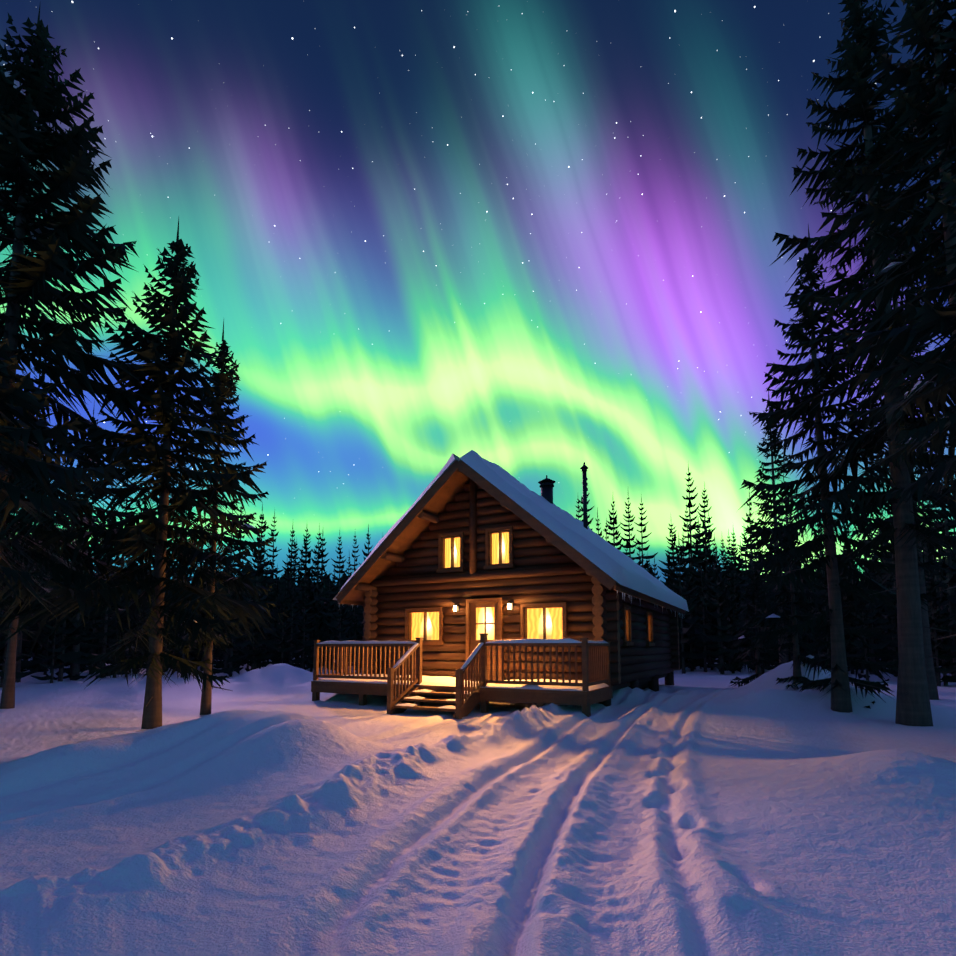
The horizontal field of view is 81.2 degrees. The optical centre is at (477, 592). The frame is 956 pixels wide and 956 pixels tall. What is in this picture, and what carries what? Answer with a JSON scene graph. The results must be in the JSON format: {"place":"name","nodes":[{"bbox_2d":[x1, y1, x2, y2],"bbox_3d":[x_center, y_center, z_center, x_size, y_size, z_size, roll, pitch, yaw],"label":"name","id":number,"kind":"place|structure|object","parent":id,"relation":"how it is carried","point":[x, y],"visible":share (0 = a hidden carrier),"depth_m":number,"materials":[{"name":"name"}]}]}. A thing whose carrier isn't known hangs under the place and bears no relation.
{"place":"outdoors","nodes":[
{"label":"outdoors","id":0,"kind":"place"},
{"bbox_2d":[0,656,955,955],"bbox_3d":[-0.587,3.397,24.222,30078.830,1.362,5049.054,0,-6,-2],"label":"snow ground","id":1,"kind":"structure","parent":0,"point":[270,810],"depth_m":4.45,"materials":[{"name":"white snow"}]},
{"bbox_2d":[0,623,37,687],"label":"young forest tree","id":2,"kind":"object","parent":1,"relation":"on","point":[18,675],"visible":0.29,"depth_m":20.10,"materials":[{"name":"green plant"}]},
{"bbox_2d":[0,613,39,669],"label":"young forest tree","id":3,"kind":"object","parent":1,"relation":"on","point":[28,642],"visible":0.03,"depth_m":26.76,"materials":[{"name":"green plant"}]},
{"bbox_2d":[3,619,42,666],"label":"young forest tree","id":4,"kind":"object","parent":1,"relation":"on","point":[25,663],"visible":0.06,"depth_m":25.21,"materials":[{"name":"green plant"}]},
{"bbox_2d":[0,357,55,681],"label":"forest tree","id":5,"kind":"object","parent":1,"relation":"on","point":[19,641],"visible":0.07,"depth_m":21.86,"materials":[{"name":"green plant"}]},
{"bbox_2d":[0,488,59,708],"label":"spruce tree","id":6,"kind":"object","parent":1,"relation":"on","point":[7,701],"visible":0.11,"depth_m":14.30,"materials":[{"name":"green plant"}]},
{"bbox_2d":[33,620,60,672],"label":"young forest tree","id":7,"kind":"object","parent":1,"relation":"on","point":[37,665],"visible":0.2,"depth_m":27.58,"materials":[{"name":"green plant"}]},
{"bbox_2d":[31,617,67,682],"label":"young forest tree","id":8,"kind":"object","parent":1,"relation":"on","point":[52,667],"visible":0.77,"depth_m":21.76,"materials":[{"name":"green plant"}]},
{"bbox_2d":[0,338,124,624],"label":"spruce tree","id":9,"kind":"object","parent":1,"relation":"on","point":[37,469],"visible":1,"depth_m":6.50,"materials":[{"name":"green plant"}]},
{"bbox_2d":[56,611,89,671],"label":"young forest tree","id":10,"kind":"object","parent":1,"relation":"on","point":[85,650],"visible":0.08,"depth_m":27.31,"materials":[{"name":"green plant"}]},
{"bbox_2d":[47,399,113,678],"bbox_3d":[-17.404,-2.150,24.507,2.487,13.246,3.134,5,-8,-43],"label":"spruce tree","id":11,"kind":"object","parent":1,"relation":"on","point":[91,572],"visible":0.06,"depth_m":24.43,"materials":[{"name":"green plant"}]},
{"bbox_2d":[0,6,185,628],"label":"spruce tree","id":12,"kind":"object","parent":1,"relation":"on","point":[26,275],"visible":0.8,"depth_m":10.51,"materials":[{"name":"green plant"}]},
{"bbox_2d":[84,518,122,653],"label":"spruce tree","id":13,"kind":"object","parent":1,"relation":"on","point":[116,618],"visible":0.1,"depth_m":31.51,"materials":[{"name":"green plant"}]},
{"bbox_2d":[105,632,122,677],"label":"young forest tree","id":14,"kind":"object","parent":1,"relation":"on","point":[113,662],"visible":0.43,"depth_m":24.97,"materials":[{"name":"green plant"}]},
{"bbox_2d":[108,458,137,634],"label":"forest tree","id":15,"kind":"object","parent":1,"relation":"on","point":[111,603],"visible":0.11,"depth_m":39.15,"materials":[{"name":"green plant"}]},
{"bbox_2d":[117,492,152,671],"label":"forest tree","id":16,"kind":"object","parent":1,"relation":"on","point":[125,625],"visible":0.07,"depth_m":30.39,"materials":[{"name":"green plant"}]},
{"bbox_2d":[0,218,278,728],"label":"spruce tree","id":17,"kind":"object","parent":1,"relation":"on","point":[153,350],"visible":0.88,"depth_m":11.07,"materials":[{"name":"green plant"}]},
{"bbox_2d":[122,434,181,673],"bbox_3d":[-16.553,-1.879,28.492,2.881,14.016,2.527,-4,-7,32],"label":"forest tree","id":18,"kind":"object","parent":1,"relation":"on","point":[148,574],"visible":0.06,"depth_m":28.12,"materials":[{"name":"green plant"}]},
{"bbox_2d":[172,630,193,677],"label":"young forest tree","id":19,"kind":"object","parent":1,"relation":"on","point":[180,652],"visible":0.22,"depth_m":26.64,"materials":[{"name":"green plant"}]},
{"bbox_2d":[190,544,224,670],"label":"young forest tree","id":20,"kind":"object","parent":1,"relation":"on","point":[201,654],"visible":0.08,"depth_m":32.73,"materials":[{"name":"green plant"}]},
{"bbox_2d":[144,321,288,714],"bbox_3d":[-6.279,-1.627,13.047,3.016,10.328,2.758,-3,-7,32],"label":"spruce tree","id":21,"kind":"object","parent":1,"relation":"on","point":[206,694],"visible":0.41,"depth_m":13.09,"materials":[{"name":"green plant"}]},
{"bbox_2d":[212,630,224,674],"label":"young forest tree","id":22,"kind":"object","parent":1,"relation":"on","point":[216,663],"visible":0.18,"depth_m":28.40,"materials":[{"name":"green plant"}]},
{"bbox_2d":[217,500,243,672],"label":"forest tree","id":23,"kind":"object","parent":1,"relation":"on","point":[226,650],"visible":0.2,"depth_m":30.65,"materials":[{"name":"green plant"}]},
{"bbox_2d":[224,507,249,663],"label":"forest tree","id":24,"kind":"object","parent":1,"relation":"on","point":[240,549],"visible":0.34,"depth_m":40.81,"materials":[{"name":"green plant"}]},
{"bbox_2d":[240,566,258,668],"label":"forest tree","id":25,"kind":"object","parent":1,"relation":"on","point":[248,640],"visible":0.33,"depth_m":35.05,"materials":[{"name":"green plant"}]},
{"bbox_2d":[241,503,278,667],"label":"spruce tree","id":26,"kind":"object","parent":1,"relation":"on","point":[268,572],"visible":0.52,"depth_m":37.40,"materials":[{"name":"green plant"}]},
{"bbox_2d":[236,527,284,668],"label":"forest tree","id":27,"kind":"object","parent":1,"relation":"on","point":[263,630],"visible":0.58,"depth_m":30.67,"materials":[{"name":"green plant"}]},
{"bbox_2d":[260,553,276,648],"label":"forest tree","id":28,"kind":"object","parent":1,"relation":"on","point":[264,585],"visible":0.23,"depth_m":54.33,"materials":[{"name":"green plant"}]},
{"bbox_2d":[261,565,280,654],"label":"young forest tree","id":29,"kind":"object","parent":1,"relation":"on","point":[274,598],"visible":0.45,"depth_m":45.18,"materials":[{"name":"green plant"}]},
{"bbox_2d":[261,512,283,615],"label":"forest tree","id":30,"kind":"object","parent":1,"relation":"on","point":[274,540],"visible":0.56,"depth_m":65.58,"materials":[{"name":"green plant"}]},
{"bbox_2d":[266,604,280,663],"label":"young forest tree","id":31,"kind":"object","parent":1,"relation":"on","point":[277,622],"visible":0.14,"depth_m":41.36,"materials":[{"name":"green plant"}]},
{"bbox_2d":[275,526,300,660],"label":"forest tree","id":32,"kind":"object","parent":1,"relation":"on","point":[288,569],"visible":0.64,"depth_m":42.98,"materials":[{"name":"green plant"}]},
{"bbox_2d":[281,561,294,619],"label":"forest tree","id":33,"kind":"object","parent":1,"relation":"on","point":[292,568],"visible":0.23,"depth_m":52.36,"materials":[{"name":"green plant"}]},
{"bbox_2d":[284,527,318,666],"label":"spruce tree","id":34,"kind":"object","parent":1,"relation":"on","point":[306,568],"visible":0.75,"depth_m":40.20,"materials":[{"name":"green plant"}]},
{"bbox_2d":[293,550,314,663],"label":"forest tree","id":35,"kind":"object","parent":1,"relation":"on","point":[297,594],"visible":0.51,"depth_m":45.01,"materials":[{"name":"green plant"}]},
{"bbox_2d":[293,577,314,656],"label":"young forest tree","id":36,"kind":"object","parent":1,"relation":"on","point":[307,608],"visible":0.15,"depth_m":46.57,"materials":[{"name":"green plant"}]},
{"bbox_2d":[301,626,316,671],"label":"young forest tree","id":37,"kind":"object","parent":1,"relation":"on","point":[310,665],"visible":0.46,"depth_m":33.12,"materials":[{"name":"green plant"}]},
{"bbox_2d":[301,533,333,640],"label":"forest tree","id":38,"kind":"object","parent":1,"relation":"on","point":[317,574],"visible":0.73,"depth_m":40.40,"materials":[{"name":"green plant"}]},
{"bbox_2d":[305,598,330,666],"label":"young forest tree","id":39,"kind":"object","parent":1,"relation":"on","point":[321,620],"visible":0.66,"depth_m":37.23,"materials":[{"name":"green plant"}]},
{"bbox_2d":[307,533,332,646],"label":"forest tree","id":40,"kind":"object","parent":1,"relation":"on","point":[321,585],"visible":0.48,"depth_m":49.93,"materials":[{"name":"green plant"}]},
{"bbox_2d":[308,613,331,667],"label":"young forest tree","id":41,"kind":"object","parent":1,"relation":"on","point":[321,627],"visible":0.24,"depth_m":38.91,"materials":[{"name":"green plant"}]},
{"bbox_2d":[320,575,335,664],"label":"forest tree","id":42,"kind":"object","parent":1,"relation":"on","point":[332,606],"visible":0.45,"depth_m":40.92,"materials":[{"name":"green plant"}]},
{"bbox_2d":[320,571,341,665],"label":"forest tree","id":43,"kind":"object","parent":1,"relation":"on","point":[332,581],"visible":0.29,"depth_m":44.49,"materials":[{"name":"green plant"}]},
{"bbox_2d":[319,580,344,665],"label":"young forest tree","id":44,"kind":"object","parent":1,"relation":"on","point":[327,619],"visible":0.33,"depth_m":39.75,"materials":[{"name":"green plant"}]},
{"bbox_2d":[320,533,350,664],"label":"forest tree","id":45,"kind":"object","parent":1,"relation":"on","point":[333,624],"visible":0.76,"depth_m":35.87,"materials":[{"name":"green plant"}]},
{"bbox_2d":[324,586,355,671],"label":"young forest tree","id":46,"kind":"object","parent":1,"relation":"on","point":[340,623],"visible":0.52,"depth_m":32.59,"materials":[{"name":"green plant"}]},
{"bbox_2d":[325,581,356,668],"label":"young forest tree","id":47,"kind":"object","parent":1,"relation":"on","point":[347,617],"visible":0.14,"depth_m":38.15,"materials":[{"name":"green plant"}]},
{"bbox_2d":[349,536,359,612],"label":"forest tree","id":48,"kind":"object","parent":1,"relation":"on","point":[354,565],"visible":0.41,"depth_m":79.38,"materials":[{"name":"green plant"}]},
{"bbox_2d":[350,615,361,669],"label":"young forest tree","id":49,"kind":"object","parent":1,"relation":"on","point":[355,629],"visible":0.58,"depth_m":34.11,"materials":[{"name":"green plant"}]},
{"bbox_2d":[350,524,372,647],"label":"forest tree","id":50,"kind":"object","parent":1,"relation":"on","point":[361,617],"visible":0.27,"depth_m":44.26,"materials":[{"name":"green plant"}]},
{"bbox_2d":[11,549,955,657],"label":"forest","id":51,"kind":"object","parent":1,"relation":"on","point":[244,570],"depth_m":83.42,"materials":[{"name":"green plant"}]},
{"bbox_2d":[311,450,688,719],"bbox_3d":[1.462,-0.570,17.849,8.244,8.580,12.741,-3,-6,28],"label":"log cabin","id":52,"kind":"object","parent":1,"relation":"on","point":[473,581],"visible":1,"depth_m":14.50,"materials":[{"name":"brown wood"}]},
{"bbox_2d":[576,478,593,529],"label":"forest tree","id":53,"kind":"object","parent":1,"relation":"on","point":[588,510],"visible":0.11,"depth_m":39.59,"materials":[{"name":"green plant"}]},
{"bbox_2d":[603,501,623,552],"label":"spruce tree","id":54,"kind":"object","parent":1,"relation":"on","point":[613,534],"visible":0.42,"depth_m":39.36,"materials":[{"name":"green plant"}]},
{"bbox_2d":[620,498,644,564],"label":"spruce tree","id":55,"kind":"object","parent":1,"relation":"on","point":[629,546],"visible":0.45,"depth_m":43.00,"materials":[{"name":"green plant"}]},
{"bbox_2d":[633,497,657,576],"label":"forest tree","id":56,"kind":"object","parent":1,"relation":"on","point":[642,549],"visible":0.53,"depth_m":40.09,"materials":[{"name":"green plant"}]},
{"bbox_2d":[658,523,697,649],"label":"spruce tree","id":57,"kind":"object","parent":1,"relation":"on","point":[669,563],"visible":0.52,"depth_m":36.19,"materials":[{"name":"green plant"}]},
{"bbox_2d":[677,538,688,659],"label":"forest tree","id":58,"kind":"object","parent":1,"relation":"on","point":[685,563],"visible":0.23,"depth_m":56.24,"materials":[{"name":"green plant"}]},
{"bbox_2d":[666,535,707,673],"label":"young forest tree","id":59,"kind":"object","parent":1,"relation":"on","point":[682,631],"visible":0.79,"depth_m":29.60,"materials":[{"name":"green plant"}]},
{"bbox_2d":[680,504,699,618],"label":"forest tree","id":60,"kind":"object","parent":1,"relation":"on","point":[688,552],"visible":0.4,"depth_m":47.62,"materials":[{"name":"green plant"}]},
{"bbox_2d":[674,465,716,659],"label":"forest tree","id":61,"kind":"object","parent":1,"relation":"on","point":[691,559],"visible":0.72,"depth_m":40.37,"materials":[{"name":"green plant"}]},
{"bbox_2d":[688,517,705,625],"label":"forest tree","id":62,"kind":"object","parent":1,"relation":"on","point":[701,565],"visible":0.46,"depth_m":39.95,"materials":[{"name":"green plant"}]},
{"bbox_2d":[685,519,713,620],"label":"forest tree","id":63,"kind":"object","parent":1,"relation":"on","point":[696,565],"visible":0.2,"depth_m":54.21,"materials":[{"name":"green plant"}]},
{"bbox_2d":[694,513,723,662],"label":"forest tree","id":64,"kind":"object","parent":1,"relation":"on","point":[705,570],"visible":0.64,"depth_m":38.19,"materials":[{"name":"green plant"}]},
{"bbox_2d":[690,482,729,662],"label":"spruce tree","id":65,"kind":"object","parent":1,"relation":"on","point":[709,560],"visible":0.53,"depth_m":39.25,"materials":[{"name":"green plant"}]},
{"bbox_2d":[703,533,727,671],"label":"forest tree","id":66,"kind":"object","parent":1,"relation":"on","point":[715,646],"visible":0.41,"depth_m":32.22,"materials":[{"name":"green plant"}]},
{"bbox_2d":[718,539,732,655],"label":"forest tree","id":67,"kind":"object","parent":1,"relation":"on","point":[725,567],"visible":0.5,"depth_m":39.53,"materials":[{"name":"green plant"}]},
{"bbox_2d":[722,529,741,615],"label":"forest tree","id":68,"kind":"object","parent":1,"relation":"on","point":[728,551],"visible":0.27,"depth_m":48.06,"materials":[{"name":"green plant"}]},
{"bbox_2d":[719,529,746,654],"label":"forest tree","id":69,"kind":"object","parent":1,"relation":"on","point":[734,559],"visible":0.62,"depth_m":34.24,"materials":[{"name":"green plant"}]},
{"bbox_2d":[725,531,762,662],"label":"spruce tree","id":70,"kind":"object","parent":1,"relation":"on","point":[745,571],"visible":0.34,"depth_m":36.30,"materials":[{"name":"green plant"}]},
{"bbox_2d":[736,492,769,671],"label":"forest tree","id":71,"kind":"object","parent":1,"relation":"on","point":[749,515],"visible":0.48,"depth_m":31.20,"materials":[{"name":"green plant"}]},
{"bbox_2d":[717,558,792,687],"bbox_3d":[9.430,1.285,18.879,2.484,5.418,2.664,1,-6,-6],"label":"spruce tree","id":72,"kind":"object","parent":1,"relation":"on","point":[756,649],"visible":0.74,"depth_m":18.68,"materials":[{"name":"green plant"}]},
{"bbox_2d":[736,391,822,662],"bbox_3d":[11.461,-1.941,21.425,2.638,12.390,3.456,1,-6,-5],"label":"spruce tree","id":73,"kind":"object","parent":1,"relation":"on","point":[773,523],"visible":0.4,"depth_m":21.45,"materials":[{"name":"green plant"}]},
{"bbox_2d":[761,503,802,661],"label":"spruce tree","id":74,"kind":"object","parent":1,"relation":"on","point":[769,549],"visible":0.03,"depth_m":31.86,"materials":[{"name":"green plant"}]},
{"bbox_2d":[770,473,803,652],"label":"forest tree","id":75,"kind":"object","parent":1,"relation":"on","point":[788,600],"visible":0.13,"depth_m":33.61,"materials":[{"name":"green plant"}]},
{"bbox_2d":[771,517,806,662],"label":"forest tree","id":76,"kind":"object","parent":1,"relation":"on","point":[786,641],"visible":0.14,"depth_m":27.41,"materials":[{"name":"green plant"}]},
{"bbox_2d":[743,512,848,689],"bbox_3d":[8.346,0.366,14.420,2.354,5.268,2.375,1,-6,-14],"label":"spruce tree","id":77,"kind":"object","parent":1,"relation":"on","point":[795,644],"visible":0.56,"depth_m":14.73,"materials":[{"name":"green plant"}]},
{"bbox_2d":[784,608,812,661],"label":"young forest tree","id":78,"kind":"object","parent":1,"relation":"on","point":[802,654],"visible":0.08,"depth_m":27.39,"materials":[{"name":"green plant"}]},
{"bbox_2d":[801,532,820,655],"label":"forest tree","id":79,"kind":"object","parent":1,"relation":"on","point":[810,588],"visible":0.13,"depth_m":34.75,"materials":[{"name":"green plant"}]},
{"bbox_2d":[814,521,826,652],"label":"forest tree","id":80,"kind":"object","parent":1,"relation":"on","point":[817,610],"visible":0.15,"depth_m":40.53,"materials":[{"name":"green plant"}]},
{"bbox_2d":[811,571,842,670],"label":"young forest tree","id":81,"kind":"object","parent":1,"relation":"on","point":[828,654],"visible":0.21,"depth_m":23.87,"materials":[{"name":"green plant"}]},
{"bbox_2d":[737,225,943,712],"bbox_3d":[7.581,-2.630,11.997,3.646,11.695,3.725,-5,-7,40],"label":"spruce tree","id":82,"kind":"object","parent":1,"relation":"on","point":[840,696],"visible":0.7,"depth_m":11.89,"materials":[{"name":"green plant"}]},
{"bbox_2d":[817,564,865,658],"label":"young forest tree","id":83,"kind":"object","parent":1,"relation":"on","point":[845,610],"visible":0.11,"depth_m":28.25,"materials":[{"name":"green plant"}]},
{"bbox_2d":[792,570,897,708],"bbox_3d":[8.227,0.945,12.708,2.100,4.182,2.682,0,-6,4],"label":"spruce tree","id":84,"kind":"object","parent":1,"relation":"on","point":[873,667],"visible":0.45,"depth_m":12.32,"materials":[{"name":"green plant"}]},
{"bbox_2d":[830,577,860,670],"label":"forest tree","id":85,"kind":"object","parent":1,"relation":"on","point":[848,648],"visible":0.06,"depth_m":28.39,"materials":[{"name":"green plant"}]},
{"bbox_2d":[749,0,955,726],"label":"spruce tree","id":86,"kind":"object","parent":1,"relation":"on","point":[913,706],"visible":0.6,"depth_m":10.95,"materials":[{"name":"green plant"}]},
{"bbox_2d":[838,526,866,623],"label":"forest tree","id":87,"kind":"object","parent":1,"relation":"on","point":[844,550],"visible":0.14,"depth_m":51.67,"materials":[{"name":"green plant"}]},
{"bbox_2d":[843,602,864,673],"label":"young forest tree","id":88,"kind":"object","parent":1,"relation":"on","point":[854,652],"visible":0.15,"depth_m":28.15,"materials":[{"name":"green plant"}]},
{"bbox_2d":[848,485,891,674],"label":"forest tree","id":89,"kind":"object","parent":1,"relation":"on","point":[873,659],"visible":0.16,"depth_m":27.22,"materials":[{"name":"green plant"}]},
{"bbox_2d":[857,535,890,653],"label":"forest tree","id":90,"kind":"object","parent":1,"relation":"on","point":[869,571],"visible":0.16,"depth_m":31.44,"materials":[{"name":"green plant"}]},
{"bbox_2d":[868,509,894,661],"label":"forest tree","id":91,"kind":"object","parent":1,"relation":"on","point":[886,584],"visible":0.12,"depth_m":35.75,"materials":[{"name":"green plant"}]},
{"bbox_2d":[814,0,955,590],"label":"spruce tree","id":92,"kind":"object","parent":1,"relation":"on","point":[938,113],"visible":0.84,"depth_m":8.62,"materials":[{"name":"green plant"}]},
{"bbox_2d":[840,174,955,699],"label":"spruce tree","id":93,"kind":"object","parent":1,"relation":"on","point":[931,679],"visible":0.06,"depth_m":14.98,"materials":[{"name":"green plant"}]},
{"bbox_2d":[843,172,955,639],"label":"spruce tree","id":94,"kind":"object","parent":1,"relation":"on","point":[929,317],"visible":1,"depth_m":6.35,"materials":[{"name":"green plant"}]},
{"bbox_2d":[919,447,943,639],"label":"forest tree","id":95,"kind":"object","parent":1,"relation":"on","point":[936,576],"visible":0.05,"depth_m":37.11,"materials":[{"name":"green plant"}]},
{"bbox_2d":[917,470,948,678],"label":"forest tree","id":96,"kind":"object","parent":1,"relation":"on","point":[925,555],"visible":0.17,"depth_m":22.33,"materials":[{"name":"green plant"}]},
{"bbox_2d":[924,502,955,668],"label":"forest tree","id":97,"kind":"object","parent":1,"relation":"on","point":[941,595],"visible":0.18,"depth_m":30.08,"materials":[{"name":"green plant"}]},
{"bbox_2d":[925,555,955,685],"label":"young forest tree","id":98,"kind":"object","parent":1,"relation":"on","point":[937,648],"visible":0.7,"depth_m":19.41,"materials":[{"name":"green plant"}]},
{"bbox_2d":[928,478,955,675],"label":"forest tree","id":99,"kind":"object","parent":1,"relation":"on","point":[950,581],"visible":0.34,"depth_m":21.60,"materials":[{"name":"green plant"}]},
{"bbox_2d":[939,549,955,675],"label":"forest tree","id":100,"kind":"object","parent":1,"relation":"on","point":[946,586],"visible":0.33,"depth_m":25.26,"materials":[{"name":"green plant"}]},
{"bbox_2d":[941,492,955,574],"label":"forest tree","id":101,"kind":"object","parent":1,"relation":"on","point":[953,533],"visible":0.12,"depth_m":44.29,"materials":[{"name":"green plant"}]},
{"bbox_2d":[0,0,955,585],"label":"sky","id":102,"kind":"structure","parent":0,"point":[534,238],"materials":[{"name":"multicoloured"}]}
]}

